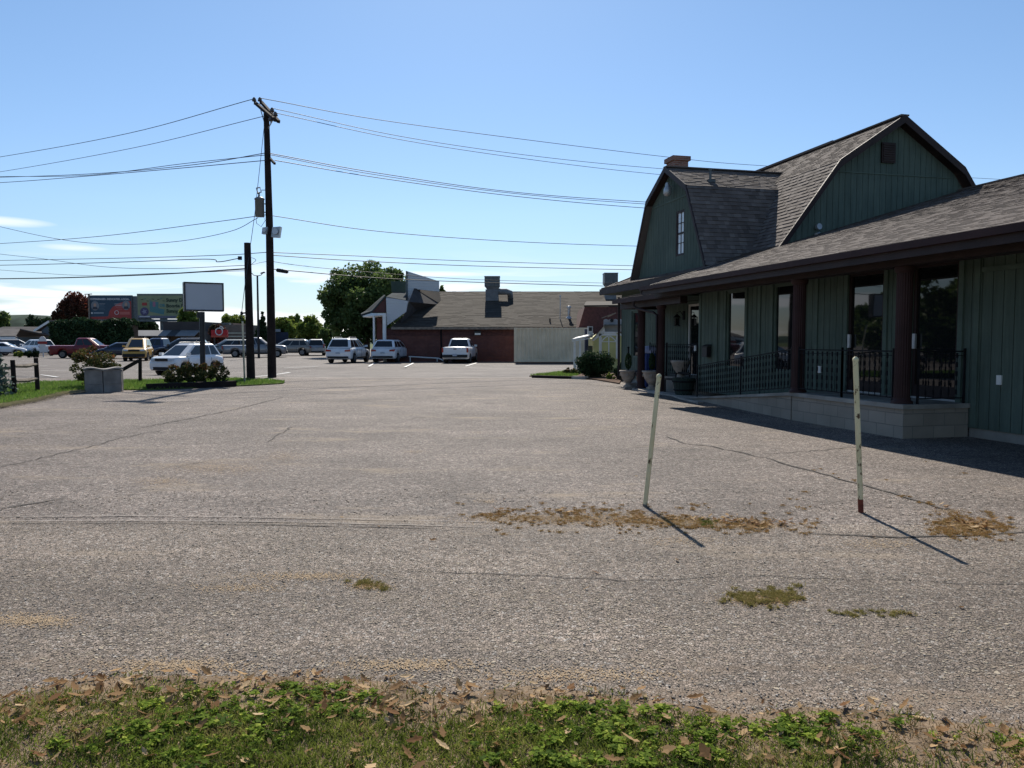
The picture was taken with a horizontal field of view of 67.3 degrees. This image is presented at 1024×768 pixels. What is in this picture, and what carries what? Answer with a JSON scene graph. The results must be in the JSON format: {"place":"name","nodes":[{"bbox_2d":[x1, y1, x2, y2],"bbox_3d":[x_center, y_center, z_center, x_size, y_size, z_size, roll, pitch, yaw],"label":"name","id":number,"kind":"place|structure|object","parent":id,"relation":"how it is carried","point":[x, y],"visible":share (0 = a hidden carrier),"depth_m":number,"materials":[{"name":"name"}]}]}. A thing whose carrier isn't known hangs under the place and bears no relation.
{"place":"outdoors","nodes":[
{"label":"outdoors","id":0,"kind":"place"},
{"bbox_2d":[0,377,284,402],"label":"grass verge","id":1,"kind":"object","parent":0,"point":[189,387],"depth_m":25.47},
{"bbox_2d":[0,354,16,396],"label":"blue spruce","id":2,"kind":"object","parent":1,"relation":"on","point":[4,385],"visible":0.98,"depth_m":21.52,"materials":[{"name":"green plant"}]},
{"bbox_2d":[2,358,39,392],"bbox_3d":[-14.678,-0.154,22.472,0.984,1.164,2.278,2,4,26],"label":"rail fence","id":3,"kind":"object","parent":1,"relation":"on","point":[13,367],"visible":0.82,"depth_m":22.72,"materials":[{"name":"brown wood"}]},
{"bbox_2d":[0,390,84,407],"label":"bleached grass","id":4,"kind":"structure","parent":1,"relation":"on","point":[34,399],"depth_m":20.29,"materials":[{"name":"plant"}]},
{"bbox_2d":[123,357,141,380],"bbox_3d":[-14.223,-0.463,28.747,0.721,1.070,0.139,-2,4,-27],"label":"fence post","id":5,"kind":"object","parent":1,"relation":"on","point":[135,362],"visible":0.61,"depth_m":28.80,"materials":[{"name":"brown wood"}]},
{"bbox_2d":[161,363,185,382],"bbox_3d":[-12.055,-0.335,27.426,0.867,0.806,0.667,0,3,0],"label":"rose bush","id":6,"kind":"object","parent":1,"relation":"on","point":[169,376],"visible":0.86,"depth_m":27.37,"materials":[{"name":"green plant"}]},
{"bbox_2d":[175,361,198,381],"bbox_3d":[-11.559,-0.391,27.484,0.837,0.905,0.654,0,3,0],"label":"rose bush","id":7,"kind":"object","parent":1,"relation":"on","point":[188,368],"visible":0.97,"depth_m":27.32,"materials":[{"name":"green plant"}]},
{"bbox_2d":[146,381,236,388],"bbox_3d":[-10.681,0.042,25.726,2.898,0.200,0.200,-3,4,-42],"label":"landscape timber","id":8,"kind":"object","parent":1,"relation":"on","point":[212,384],"visible":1,"depth_m":25.69,"materials":[{"name":"brown wood"}]},
{"bbox_2d":[192,363,209,381],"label":"rose bush","id":9,"kind":"object","parent":1,"relation":"on","point":[202,371],"visible":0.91,"depth_m":27.38,"materials":[{"name":"green plant"}]},
{"bbox_2d":[182,282,223,377],"bbox_3d":[-11.414,-1.832,28.524,1.369,3.826,0.531,-2,4,-28],"label":"pole sign","id":10,"kind":"object","parent":1,"relation":"on","point":[203,297],"visible":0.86,"depth_m":28.26,"materials":[{"name":"white metal"}]},
{"bbox_2d":[207,360,229,380],"bbox_3d":[-10.484,-0.395,27.442,0.826,0.913,0.578,0,3,0],"label":"rose bush","id":11,"kind":"object","parent":1,"relation":"on","point":[212,370],"visible":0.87,"depth_m":27.40,"materials":[{"name":"green plant"}]},
{"bbox_2d":[238,242,254,377],"bbox_3d":[-10.595,-2.828,30.704,0.588,5.568,0.340,0,3,0],"label":"stub pole","id":12,"kind":"object","parent":1,"relation":"on","point":[250,357],"visible":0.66,"depth_m":30.60,"materials":[{"name":"brown wood"}]},
{"bbox_2d":[0,258,237,265],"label":"overhead wire","id":13,"kind":"object","parent":12,"relation":"attached to","point":[135,261],"visible":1,"depth_m":37.45,"materials":[{"name":"metal"}]},
{"bbox_2d":[0,268,243,278],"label":"overhead wire","id":14,"kind":"object","parent":12,"relation":"attached to","point":[127,275],"visible":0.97,"depth_m":38.48,"materials":[{"name":"metal"}]},
{"bbox_2d":[10,315,375,343],"bbox_3d":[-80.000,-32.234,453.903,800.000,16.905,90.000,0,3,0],"label":"hill","id":15,"kind":"structure","parent":0,"point":[17,321],"depth_m":435.79,"materials":[{"name":"plant"}]},
{"bbox_2d":[1,349,576,377],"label":"lot","id":16,"kind":"structure","parent":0,"point":[57,366],"depth_m":46.90,"materials":[{"name":"asphalt"}]},
{"bbox_2d":[0,310,10,327],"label":"tree","id":17,"kind":"object","parent":16,"relation":"on","point":[5,318],"visible":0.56,"depth_m":119.33,"materials":[{"name":"green plant"}]},
{"bbox_2d":[0,342,29,352],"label":"parked sedan","id":18,"kind":"object","parent":16,"relation":"on","point":[6,347],"visible":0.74,"depth_m":79.39,"materials":[{"name":"white paint"}]},
{"bbox_2d":[0,329,49,342],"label":"carport","id":19,"kind":"object","parent":16,"relation":"on","point":[23,335],"visible":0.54,"depth_m":94.23,"materials":[{"name":"grey metal"}]},
{"bbox_2d":[20,339,53,355],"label":"parked suv","id":20,"kind":"object","parent":16,"relation":"on","point":[31,345],"visible":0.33,"depth_m":80.90,"materials":[{"name":"white paint"}]},
{"bbox_2d":[24,314,50,326],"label":"evergreen tree","id":21,"kind":"object","parent":16,"relation":"on","point":[31,320],"visible":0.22,"depth_m":133.55,"materials":[{"name":"green plant"}]},
{"bbox_2d":[50,291,87,319],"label":"maple tree","id":22,"kind":"object","parent":16,"relation":"on","point":[71,304],"visible":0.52,"depth_m":125.96,"materials":[{"name":"red plant"}]},
{"bbox_2d":[48,338,116,357],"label":"parked pickup","id":23,"kind":"object","parent":16,"relation":"on","point":[62,351],"visible":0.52,"depth_m":69.97,"materials":[{"name":"red paint"}]},
{"bbox_2d":[47,315,139,344],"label":"hedge","id":24,"kind":"object","parent":16,"relation":"on","point":[109,331],"visible":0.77,"depth_m":91.67,"materials":[{"name":"green plant"}]},
{"bbox_2d":[84,294,137,318],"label":"billboard","id":25,"kind":"object","parent":16,"relation":"on","point":[108,306],"visible":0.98,"depth_m":117.51,"materials":[{"name":"metal"}]},
{"bbox_2d":[89,342,135,358],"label":"parked sedan","id":26,"kind":"object","parent":16,"relation":"on","point":[116,348],"visible":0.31,"depth_m":68.06,"materials":[{"name":"blue paint"}]},
{"bbox_2d":[122,337,153,360],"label":"parked suv","id":27,"kind":"object","parent":16,"relation":"on","point":[137,348],"visible":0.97,"depth_m":60.75,"materials":[{"name":"yellow paint"}]},
{"bbox_2d":[93,294,182,329],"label":"billboard","id":28,"kind":"object","parent":16,"relation":"on","point":[161,308],"visible":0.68,"depth_m":117.49,"materials":[{"name":"metal"}]},
{"bbox_2d":[150,338,169,350],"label":"parked pickup","id":29,"kind":"object","parent":16,"relation":"on","point":[158,342],"visible":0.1,"depth_m":71.14,"materials":[{"name":"blue paint"}]},
{"bbox_2d":[138,322,220,342],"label":"storefront","id":30,"kind":"object","parent":16,"relation":"on","point":[171,331],"visible":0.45,"depth_m":107.40,"materials":[{"name":"grey glass"}]},
{"bbox_2d":[154,337,206,355],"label":"parked suv","id":31,"kind":"object","parent":16,"relation":"on","point":[157,351],"visible":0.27,"depth_m":68.09,"materials":[{"name":"black paint"}]},
{"bbox_2d":[149,342,223,374],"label":"sedan","id":32,"kind":"object","parent":16,"relation":"on","point":[181,354],"visible":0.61,"depth_m":40.95,"materials":[{"name":"white paint"}]},
{"bbox_2d":[176,307,198,321],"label":"broadleaf tree","id":33,"kind":"object","parent":16,"relation":"on","point":[186,316],"visible":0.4,"depth_m":110.86,"materials":[{"name":"green plant"}]},
{"bbox_2d":[208,323,226,344],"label":"maple tree","id":34,"kind":"object","parent":16,"relation":"on","point":[214,327],"visible":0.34,"depth_m":95.32,"materials":[{"name":"red plant"}]},
{"bbox_2d":[214,339,245,355],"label":"parked suv","id":35,"kind":"object","parent":16,"relation":"on","point":[218,346],"visible":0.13,"depth_m":76.31,"materials":[{"name":"grey paint"}]},
{"bbox_2d":[221,313,244,323],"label":"broadleaf tree","id":36,"kind":"object","parent":16,"relation":"on","point":[227,318],"visible":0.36,"depth_m":136.09,"materials":[{"name":"green plant"}]},
{"bbox_2d":[221,323,266,339],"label":"storefront","id":37,"kind":"object","parent":16,"relation":"on","point":[234,330],"visible":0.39,"depth_m":111.75,"materials":[{"name":"beige brick"}]},
{"bbox_2d":[221,337,287,356],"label":"parked pickup","id":38,"kind":"object","parent":16,"relation":"on","point":[231,350],"visible":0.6,"depth_m":73.56,"materials":[{"name":"silver metal"}]},
{"bbox_2d":[252,272,264,357],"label":"lot lamp","id":39,"kind":"object","parent":16,"relation":"on","point":[258,338],"visible":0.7,"depth_m":69.71,"materials":[{"name":"black metal"}]},
{"bbox_2d":[254,311,266,340],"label":"conifer tree","id":40,"kind":"object","parent":16,"relation":"on","point":[263,328],"visible":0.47,"depth_m":111.26,"materials":[{"name":"green plant"}]},
{"bbox_2d":[275,317,297,338],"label":"broadleaf tree","id":41,"kind":"object","parent":16,"relation":"on","point":[284,324],"visible":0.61,"depth_m":116.49,"materials":[{"name":"green plant"}]},
{"bbox_2d":[276,339,311,355],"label":"parked suv","id":42,"kind":"object","parent":16,"relation":"on","point":[301,347],"visible":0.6,"depth_m":81.12,"materials":[{"name":"beige paint"}]},
{"bbox_2d":[294,313,323,339],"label":"broadleaf tree","id":43,"kind":"object","parent":16,"relation":"on","point":[309,327],"visible":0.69,"depth_m":106.58,"materials":[{"name":"green plant"}]},
{"bbox_2d":[306,339,325,355],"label":"parked minivan","id":44,"kind":"object","parent":16,"relation":"on","point":[317,345],"visible":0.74,"depth_m":81.73,"materials":[{"name":"grey paint"}]},
{"bbox_2d":[316,324,337,348],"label":"broadleaf tree","id":45,"kind":"object","parent":16,"relation":"on","point":[324,336],"visible":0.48,"depth_m":103.20,"materials":[{"name":"green plant"}]},
{"bbox_2d":[326,337,369,362],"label":"parked suv","id":46,"kind":"object","parent":16,"relation":"on","point":[353,349],"visible":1,"depth_m":54.89,"materials":[{"name":"white paint"}]},
{"bbox_2d":[316,260,403,350],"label":"broadleaf tree","id":47,"kind":"object","parent":16,"relation":"on","point":[346,301],"visible":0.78,"depth_m":73.89,"materials":[{"name":"green plant"}]},
{"bbox_2d":[371,340,406,361],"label":"parked suv","id":48,"kind":"object","parent":16,"relation":"on","point":[396,350],"visible":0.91,"depth_m":56.03,"materials":[{"name":"white paint"}]},
{"bbox_2d":[442,338,476,362],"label":"parked pickup","id":49,"kind":"object","parent":16,"relation":"on","point":[459,348],"visible":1,"depth_m":55.05,"materials":[{"name":"white paint"}]},
{"bbox_2d":[361,271,621,361],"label":"brick building","id":50,"kind":"structure","parent":16,"relation":"on","point":[433,321],"depth_m":59.50,"materials":[{"name":"brick"}]},
{"bbox_2d":[484,276,512,300],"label":"rooftop unit","id":51,"kind":"object","parent":50,"relation":"on","point":[493,291],"visible":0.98,"depth_m":64.57,"materials":[{"name":"metal"}]},
{"bbox_2d":[602,273,617,298],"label":"rooftop unit","id":52,"kind":"object","parent":50,"relation":"on","point":[610,279],"visible":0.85,"depth_m":64.81,"materials":[{"name":"metal"}]},
{"bbox_2d":[514,327,586,361],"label":"shipping container","id":53,"kind":"object","parent":16,"relation":"on","point":[544,344],"visible":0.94,"depth_m":54.17,"materials":[{"name":"metal"}]},
{"bbox_2d":[572,313,620,370],"bbox_3d":[4.564,-1.990,40.443,2.540,3.491,4.023,0,3,8],"label":"playhouse","id":54,"kind":"object","parent":16,"relation":"on","point":[605,338],"visible":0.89,"depth_m":39.42,"materials":[{"name":"yellow"}]},
{"bbox_2d":[256,377,531,377],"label":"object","id":55,"kind":"structure","parent":0,"point":[397,377],"depth_m":33.08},
{"bbox_2d":[252,97,281,377],"bbox_3d":[-10.523,-6.342,32.865,0.971,12.337,2.832,-3,4,-40],"label":"utility pole","id":56,"kind":"object","parent":55,"relation":"on","point":[270,231],"visible":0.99,"depth_m":32.65,"materials":[{"name":"brown wood"}]},
{"bbox_2d":[1,99,251,156],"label":"overhead wire","id":57,"kind":"object","parent":56,"relation":"attached to","point":[136,131],"visible":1,"depth_m":39.57,"materials":[{"name":"metal"}]},
{"bbox_2d":[0,155,263,176],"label":"overhead wire","id":58,"kind":"object","parent":56,"relation":"attached to","point":[125,171],"visible":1,"depth_m":41.08,"materials":[{"name":"metal"}]},
{"bbox_2d":[0,160,263,182],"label":"overhead wire","id":59,"kind":"object","parent":56,"relation":"attached to","point":[140,171],"visible":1,"depth_m":39.07,"materials":[{"name":"metal"}]},
{"bbox_2d":[241,130,263,383],"bbox_3d":[-10.183,-5.514,29.942,0.520,10.831,5.918,-1,3,-10],"label":"guy wire","id":60,"kind":"object","parent":56,"relation":"attached to","point":[243,295],"visible":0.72,"depth_m":28.77,"materials":[{"name":"beige paint"}]},
{"bbox_2d":[274,269,595,285],"bbox_3d":[-2.630,-5.456,40.320,21.427,0.296,1.365,-3,4,-41],"label":"overhead wire","id":61,"kind":"object","parent":56,"relation":"attached to","point":[435,280],"visible":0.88,"depth_m":39.45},
{"bbox_2d":[273,215,624,245],"bbox_3d":[3.309,-8.102,42.852,34.038,0.962,1.671,-2,4,-34],"label":"overhead wire","id":62,"kind":"object","parent":56,"relation":"attached to","point":[440,236],"visible":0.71,"depth_m":38.77,"materials":[{"name":"metal"}]},
{"bbox_2d":[274,255,631,269],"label":"overhead wire","id":63,"kind":"object","parent":56,"relation":"attached to","point":[443,264],"visible":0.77,"depth_m":39.62,"materials":[{"name":"metal"}]},
{"bbox_2d":[274,252,632,265],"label":"overhead wire","id":64,"kind":"object","parent":56,"relation":"attached to","point":[449,260],"visible":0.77,"depth_m":39.73,"materials":[{"name":"metal"}]},
{"bbox_2d":[271,153,641,201],"bbox_3d":[4.553,-10.840,43.304,36.770,0.917,1.909,-2,4,-33],"label":"overhead wire","id":65,"kind":"object","parent":56,"relation":"attached to","point":[447,183],"visible":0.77,"depth_m":38.87,"materials":[{"name":"metal"}]},
{"bbox_2d":[272,155,641,203],"bbox_3d":[4.554,-10.727,43.310,36.773,0.864,1.905,-2,4,-33],"label":"overhead wire","id":66,"kind":"object","parent":56,"relation":"attached to","point":[449,185],"visible":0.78,"depth_m":39.05,"materials":[{"name":"metal"}]},
{"bbox_2d":[275,160,641,207],"bbox_3d":[4.659,-10.381,43.207,36.703,0.908,2.364,-2,4,-34],"label":"overhead wire","id":67,"kind":"object","parent":56,"relation":"attached to","point":[447,187],"visible":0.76,"depth_m":38.96,"materials":[{"name":"metal"}]},
{"bbox_2d":[273,108,661,168],"bbox_3d":[4.829,-12.737,42.726,36.712,1.432,1.518,-2,4,-34],"label":"overhead wire","id":68,"kind":"object","parent":56,"relation":"attached to","point":[456,145],"visible":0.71,"depth_m":38.01,"materials":[{"name":"metal"}]},
{"bbox_2d":[277,113,659,174],"bbox_3d":[4.886,-12.344,42.708,36.672,1.122,1.670,-2,4,-34],"label":"overhead wire","id":69,"kind":"object","parent":56,"relation":"attached to","point":[454,148],"visible":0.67,"depth_m":37.99,"materials":[{"name":"metal"}]},
{"bbox_2d":[261,98,987,178],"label":"overhead wire","id":70,"kind":"object","parent":56,"relation":"attached to","point":[501,136],"visible":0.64,"depth_m":40.93,"materials":[{"name":"metal"}]},
{"bbox_2d":[0,488,1023,730],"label":"driveway","id":71,"kind":"structure","parent":0,"point":[1000,714],"depth_m":4.65,"materials":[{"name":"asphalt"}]},
{"bbox_2d":[3,520,467,526],"bbox_3d":[-2.364,1.211,6.727,4.321,0.001,0.118,0,3,3],"label":"pavement joint","id":72,"kind":"object","parent":71,"relation":"on","point":[250,521],"visible":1,"depth_m":6.76,"materials":[{"name":"asphalt"}]},
{"bbox_2d":[343,577,393,591],"bbox_3d":[-0.937,1.302,5.010,0.426,0.018,0.199,2,4,37],"label":"weed tuft","id":73,"kind":"object","parent":71,"relation":"on","point":[366,581],"visible":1,"depth_m":5.02,"materials":[{"name":"plant"}]},
{"bbox_2d":[0,668,1023,767],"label":"soil verge","id":74,"kind":"structure","parent":71,"relation":"on","point":[915,741],"depth_m":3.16,"materials":[{"name":"plant"}]},
{"bbox_2d":[29,680,1023,767],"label":"clover weeds","id":75,"kind":"object","parent":74,"relation":"on","point":[783,723],"visible":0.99,"depth_m":3.07,"materials":[{"name":"plant"}]},
{"bbox_2d":[346,507,1004,608],"bbox_3d":[1.662,1.251,5.961,5.491,0.012,2.840,0,3,0],"label":"dry debris","id":76,"kind":"object","parent":71,"relation":"on","point":[632,517],"visible":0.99,"depth_m":6.71,"materials":[{"name":"plant"}]},
{"bbox_2d":[440,571,1011,583],"bbox_3d":[1.342,1.302,5.160,4.155,0.001,0.173,0,3,2],"label":"pavement crack","id":77,"kind":"object","parent":71,"relation":"on","point":[716,576],"visible":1,"depth_m":5.15,"materials":[{"name":"asphalt"}]},
{"bbox_2d":[718,581,805,609],"bbox_3d":[1.571,1.312,4.834,0.528,0.019,0.608,1,3,20],"label":"weed tuft","id":78,"kind":"object","parent":71,"relation":"on","point":[779,594],"visible":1,"depth_m":4.77,"materials":[{"name":"plant"}]},
{"bbox_2d":[827,608,917,618],"bbox_3d":[2.109,1.333,4.497,0.516,0.015,0.211,0,3,0],"label":"weed tuft","id":79,"kind":"object","parent":71,"relation":"on","point":[892,613],"visible":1,"depth_m":4.49,"materials":[{"name":"plant"}]},
{"bbox_2d":[0,378,1023,525],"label":"parking lot","id":80,"kind":"structure","parent":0,"point":[510,437],"depth_m":10.34,"materials":[{"name":"asphalt"}]},
{"bbox_2d":[83,367,123,392],"bbox_3d":[-12.771,-0.149,24.042,1.089,0.773,0.790,-2,4,-31],"label":"stone planter","id":81,"kind":"object","parent":80,"relation":"on","point":[110,379],"visible":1,"depth_m":23.75,"materials":[{"name":"concrete"}]},
{"bbox_2d":[69,345,121,384],"bbox_3d":[-13.822,-0.581,25.714,1.717,1.487,1.344,2,4,31],"label":"nandina shrub","id":82,"kind":"object","parent":81,"relation":"in","point":[100,360],"visible":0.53,"depth_m":25.43,"materials":[{"name":"green plant"}]},
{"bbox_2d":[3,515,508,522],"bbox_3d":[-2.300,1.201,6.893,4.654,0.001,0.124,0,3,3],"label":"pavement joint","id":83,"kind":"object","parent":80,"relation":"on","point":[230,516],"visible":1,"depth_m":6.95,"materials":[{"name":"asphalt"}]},
{"bbox_2d":[0,450,1012,686],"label":"dirt","id":84,"kind":"structure","parent":80,"relation":"on","point":[196,662],"depth_m":4.30,"materials":[{"name":"soil"}]},
{"bbox_2d":[0,498,1023,767],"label":"leaf litter","id":85,"kind":"object","parent":80,"relation":"on","point":[460,704],"visible":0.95,"depth_m":3.27,"materials":[{"name":"brown plant"}]},
{"bbox_2d":[456,501,818,534],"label":"dry weeds","id":86,"kind":"object","parent":80,"relation":"on","point":[578,510],"visible":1,"depth_m":6.83,"materials":[{"name":"plant"}]},
{"bbox_2d":[643,374,661,506],"bbox_3d":[1.345,0.566,7.396,0.174,1.335,0.051,0,3,0],"label":"marker post","id":87,"kind":"object","parent":80,"relation":"on","point":[652,437],"visible":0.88,"depth_m":7.38,"materials":[{"name":"paint"}]},
{"bbox_2d":[667,436,951,510],"bbox_3d":[3.428,1.026,10.016,0.349,0.001,5.872,-1,3,-17],"label":"pavement crack","id":88,"kind":"object","parent":80,"relation":"on","point":[825,474],"visible":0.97,"depth_m":9.00,"materials":[{"name":"asphalt"}]},
{"bbox_2d":[599,114,1023,444],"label":"barn style building","id":89,"kind":"structure","parent":80,"relation":"on","point":[889,253],"depth_m":16.97,"materials":[{"name":"green"}]},
{"bbox_2d":[630,310,637,357],"bbox_3d":[4.768,-1.898,28.840,0.210,1.860,1.200,-1,3,-14],"label":"window","id":90,"kind":"structure","parent":89,"relation":"in","point":[633,331],"depth_m":29.22,"materials":[{"name":"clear glass"}]},
{"bbox_2d":[642,370,655,389],"bbox_3d":[4.442,-0.107,24.418,0.634,0.645,0.634,0,3,0],"label":"stone urn","id":91,"kind":"object","parent":89,"relation":"on","point":[649,376],"visible":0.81,"depth_m":24.25,"materials":[{"name":"stone"}]},
{"bbox_2d":[671,360,689,391],"bbox_3d":[5.081,-0.240,23.186,0.600,0.950,0.600,0,3,0],"label":"stone urn","id":92,"kind":"object","parent":89,"relation":"on","point":[677,365],"visible":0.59,"depth_m":22.99,"materials":[{"name":"stone"}]},
{"bbox_2d":[676,209,684,256],"bbox_3d":[5.612,-4.962,25.295,0.306,1.480,0.641,0,3,0],"label":"window","id":93,"kind":"structure","parent":89,"relation":"in","point":[680,214],"depth_m":25.35,"materials":[{"name":"glass"}]},
{"bbox_2d":[672,377,695,394],"bbox_3d":[4.912,0.063,21.997,0.680,0.480,0.680,0,3,0],"label":"barrel planter","id":94,"kind":"object","parent":89,"relation":"on","point":[683,385],"visible":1,"depth_m":21.77,"materials":[{"name":"black metal"}]},
{"bbox_2d":[685,301,698,374],"bbox_3d":[5.849,-1.422,24.425,0.210,2.410,1.070,-1,3,-14],"label":"door","id":95,"kind":"structure","parent":89,"relation":"in","point":[692,316],"depth_m":24.62,"materials":[{"name":"black paint"}]},
{"bbox_2d":[723,287,747,369],"bbox_3d":[5.862,-1.447,19.932,0.210,2.150,1.150,-1,3,-14],"label":"window","id":96,"kind":"structure","parent":89,"relation":"in","point":[735,316],"depth_m":20.01,"materials":[{"name":"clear glass"}]},
{"bbox_2d":[769,282,792,372],"bbox_3d":[6.405,-1.331,17.710,0.210,2.170,1.330,-1,3,-14],"label":"window","id":97,"kind":"structure","parent":89,"relation":"in","point":[781,301],"depth_m":18.01,"materials":[{"name":"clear glass"}]},
{"bbox_2d":[843,270,888,394],"bbox_3d":[7.029,-1.061,15.161,0.210,2.480,1.240,-1,3,-14],"label":"door","id":98,"kind":"structure","parent":89,"relation":"in","point":[866,300],"depth_m":15.17,"materials":[{"name":"brown paint"}]},
{"bbox_2d":[910,260,965,402],"bbox_3d":[7.450,-0.968,13.439,0.210,2.490,1.250,-1,3,-14],"label":"door","id":99,"kind":"structure","parent":89,"relation":"in","point":[938,289],"depth_m":13.39,"materials":[{"name":"brown paint"}]},
{"bbox_2d":[852,357,863,512],"bbox_3d":[3.209,0.497,7.128,0.140,1.502,0.055,0,3,0],"label":"marker post","id":100,"kind":"object","parent":80,"relation":"on","point":[855,360],"visible":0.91,"depth_m":7.11,"materials":[{"name":"paint"}]},
{"bbox_2d":[922,510,1017,541],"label":"dry weeds","id":101,"kind":"object","parent":80,"relation":"on","point":[946,531],"visible":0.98,"depth_m":6.54,"materials":[{"name":"plant"}]},
{"bbox_2d":[0,0,1023,339],"label":"sky","id":102,"kind":"structure","parent":0,"point":[753,83],"materials":[{"name":"blue"}]},
{"bbox_2d":[545,378,641,391],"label":"back lot","id":103,"kind":"structure","parent":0,"point":[564,385],"depth_m":26.66,"materials":[{"name":"asphalt"}]},
{"bbox_2d":[619,370,636,388],"bbox_3d":[3.871,-0.157,25.624,0.598,0.608,0.598,0,3,0],"label":"stone urn","id":104,"kind":"object","parent":103,"relation":"on","point":[628,376],"visible":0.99,"depth_m":25.46,"materials":[{"name":"stone"}]},
{"label":"ground","id":105,"kind":"structure","parent":0,"visible":0},
{"bbox_2d":[529,372,621,383],"bbox_3d":[2.757,-0.124,33.938,3.970,0.500,11.650,0,3,4],"label":"planting bed","id":106,"kind":"object","parent":105,"relation":"on","point":[615,380],"visible":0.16,"depth_m":30.89,"materials":[{"name":"soil"}]},
{"bbox_2d":[574,350,615,376],"bbox_3d":[3.540,-0.851,32.663,1.665,1.248,1.351,1,4,24],"label":"juniper bush","id":107,"kind":"object","parent":106,"relation":"on","point":[592,364],"visible":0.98,"depth_m":32.34,"materials":[{"name":"green plant"}]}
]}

